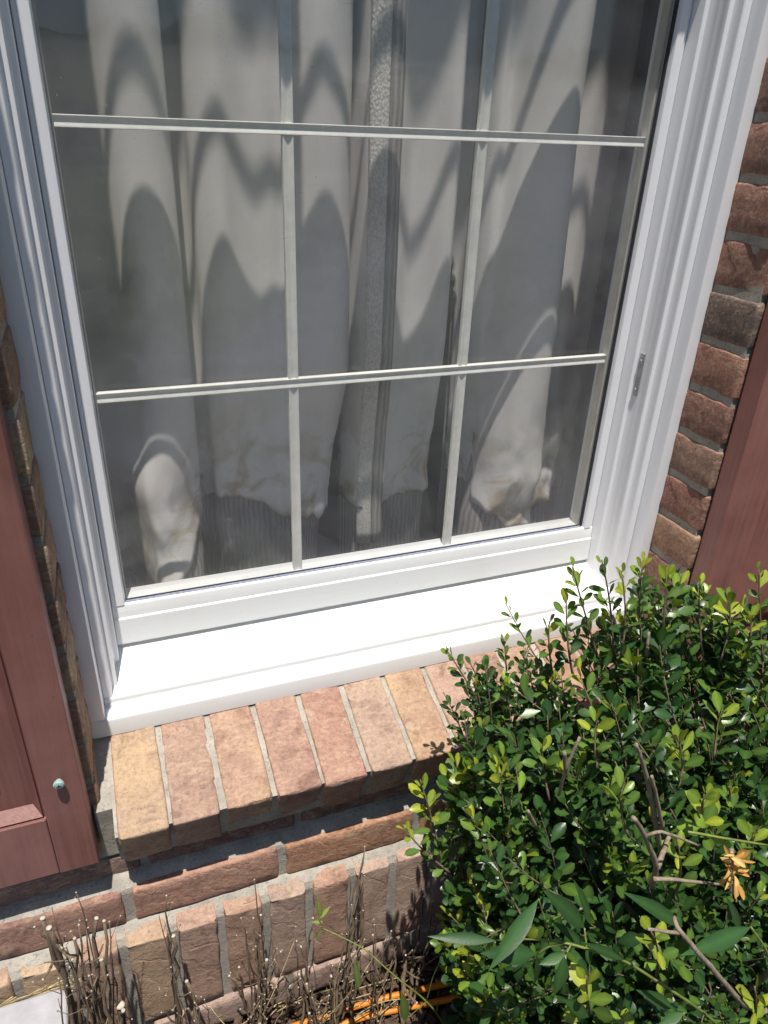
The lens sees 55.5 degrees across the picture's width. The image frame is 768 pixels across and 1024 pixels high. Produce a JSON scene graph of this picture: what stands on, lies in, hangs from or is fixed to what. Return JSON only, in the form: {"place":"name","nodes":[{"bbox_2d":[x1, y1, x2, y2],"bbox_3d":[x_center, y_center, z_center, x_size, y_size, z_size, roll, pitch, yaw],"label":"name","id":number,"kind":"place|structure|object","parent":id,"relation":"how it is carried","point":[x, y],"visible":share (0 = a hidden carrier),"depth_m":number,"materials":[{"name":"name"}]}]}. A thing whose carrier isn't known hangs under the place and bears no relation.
{"place":"outdoors","nodes":[
{"label":"outdoors","id":0,"kind":"place"},
{"bbox_2d":[317,0,659,557],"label":"room wall","id":1,"kind":"structure","parent":0,"point":[327,537],"depth_m":3.36,"materials":[{"name":"paint"}]},
{"bbox_2d":[224,842,757,1023],"bbox_3d":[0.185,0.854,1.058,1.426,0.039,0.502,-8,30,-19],"label":"mulch","id":2,"kind":"object","parent":0,"point":[423,1016],"visible":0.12,"depth_m":1.17,"materials":[{"name":"brown plant"}]},
{"bbox_2d":[0,989,69,1023],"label":"garden block","id":3,"kind":"structure","parent":2,"relation":"on","point":[44,1008],"depth_m":0.92,"materials":[{"name":"white concrete"}]},
{"bbox_2d":[32,892,132,1023],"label":"cut shrub","id":4,"kind":"object","parent":2,"relation":"on","point":[56,950],"visible":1,"depth_m":0.87,"materials":[{"name":"brown plant"}]},
{"bbox_2d":[158,895,221,1023],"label":"cut shrub","id":5,"kind":"object","parent":2,"relation":"on","point":[177,1000],"visible":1,"depth_m":0.99,"materials":[{"name":"brown plant"}]},
{"bbox_2d":[0,953,465,1023],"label":"dry straw","id":6,"kind":"object","parent":2,"relation":"on","point":[34,993],"visible":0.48,"depth_m":1.12,"materials":[{"name":"brown plant"}]},
{"bbox_2d":[209,879,301,1023],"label":"cut shrub","id":7,"kind":"object","parent":2,"relation":"on","point":[259,1009],"visible":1,"depth_m":1.04,"materials":[{"name":"brown plant"}]},
{"bbox_2d":[283,917,367,1023],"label":"cut shrub","id":8,"kind":"object","parent":2,"relation":"on","point":[306,988],"visible":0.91,"depth_m":1.09,"materials":[{"name":"brown plant"}]},
{"bbox_2d":[308,846,367,1023],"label":"cut shrub","id":9,"kind":"object","parent":2,"relation":"on","point":[333,995],"visible":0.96,"depth_m":1.07,"materials":[{"name":"brown plant"}]},
{"bbox_2d":[0,57,767,1023],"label":"brick wall","id":10,"kind":"structure","parent":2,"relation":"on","point":[294,805],"depth_m":1.02,"materials":[{"name":"brown brick"}]},
{"bbox_2d":[0,396,98,888],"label":"shutter","id":11,"kind":"object","parent":10,"relation":"attached to","point":[47,826],"visible":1,"depth_m":0.81,"materials":[{"name":"red wood"}]},
{"bbox_2d":[0,0,767,738],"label":"window","id":12,"kind":"structure","parent":10,"relation":"attached to","point":[164,652],"depth_m":1.01,"materials":[{"name":"white paint"}]},
{"bbox_2d":[34,0,352,587],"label":"curtain","id":13,"kind":"object","parent":12,"relation":"hanging from","point":[177,237],"visible":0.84,"depth_m":1.00,"materials":[{"name":"fabric"}]},
{"bbox_2d":[337,0,644,554],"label":"curtain","id":14,"kind":"object","parent":12,"relation":"hanging from","point":[564,66],"visible":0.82,"depth_m":1.12,"materials":[{"name":"fabric"}]},
{"bbox_2d":[682,301,767,697],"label":"shutter","id":15,"kind":"object","parent":10,"relation":"attached to","point":[733,550],"visible":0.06,"depth_m":1.05,"materials":[{"name":"red wood"}]},
{"bbox_2d":[312,896,463,1023],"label":"leafy seedling","id":16,"kind":"object","parent":2,"relation":"on","point":[404,1005],"visible":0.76,"depth_m":0.94,"materials":[{"name":"green plant"}]},
{"bbox_2d":[341,888,438,1023],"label":"cut shrub","id":17,"kind":"object","parent":2,"relation":"on","point":[418,978],"visible":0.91,"depth_m":1.13,"materials":[{"name":"brown plant"}]},
{"bbox_2d":[291,964,587,1023],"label":"extension cord","id":18,"kind":"object","parent":2,"relation":"on","point":[431,1002],"visible":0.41,"depth_m":1.15,"materials":[{"name":"orange plastic"}]},
{"bbox_2d":[396,551,767,1023],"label":"holly shrub","id":19,"kind":"object","parent":2,"relation":"on","point":[497,811],"visible":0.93,"depth_m":0.88,"materials":[{"name":"green plant"}]},
{"bbox_2d":[428,879,767,1023],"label":"broadleaf plant","id":20,"kind":"object","parent":2,"relation":"on","point":[511,949],"visible":1,"depth_m":0.62,"materials":[{"name":"green plant"}]}
]}

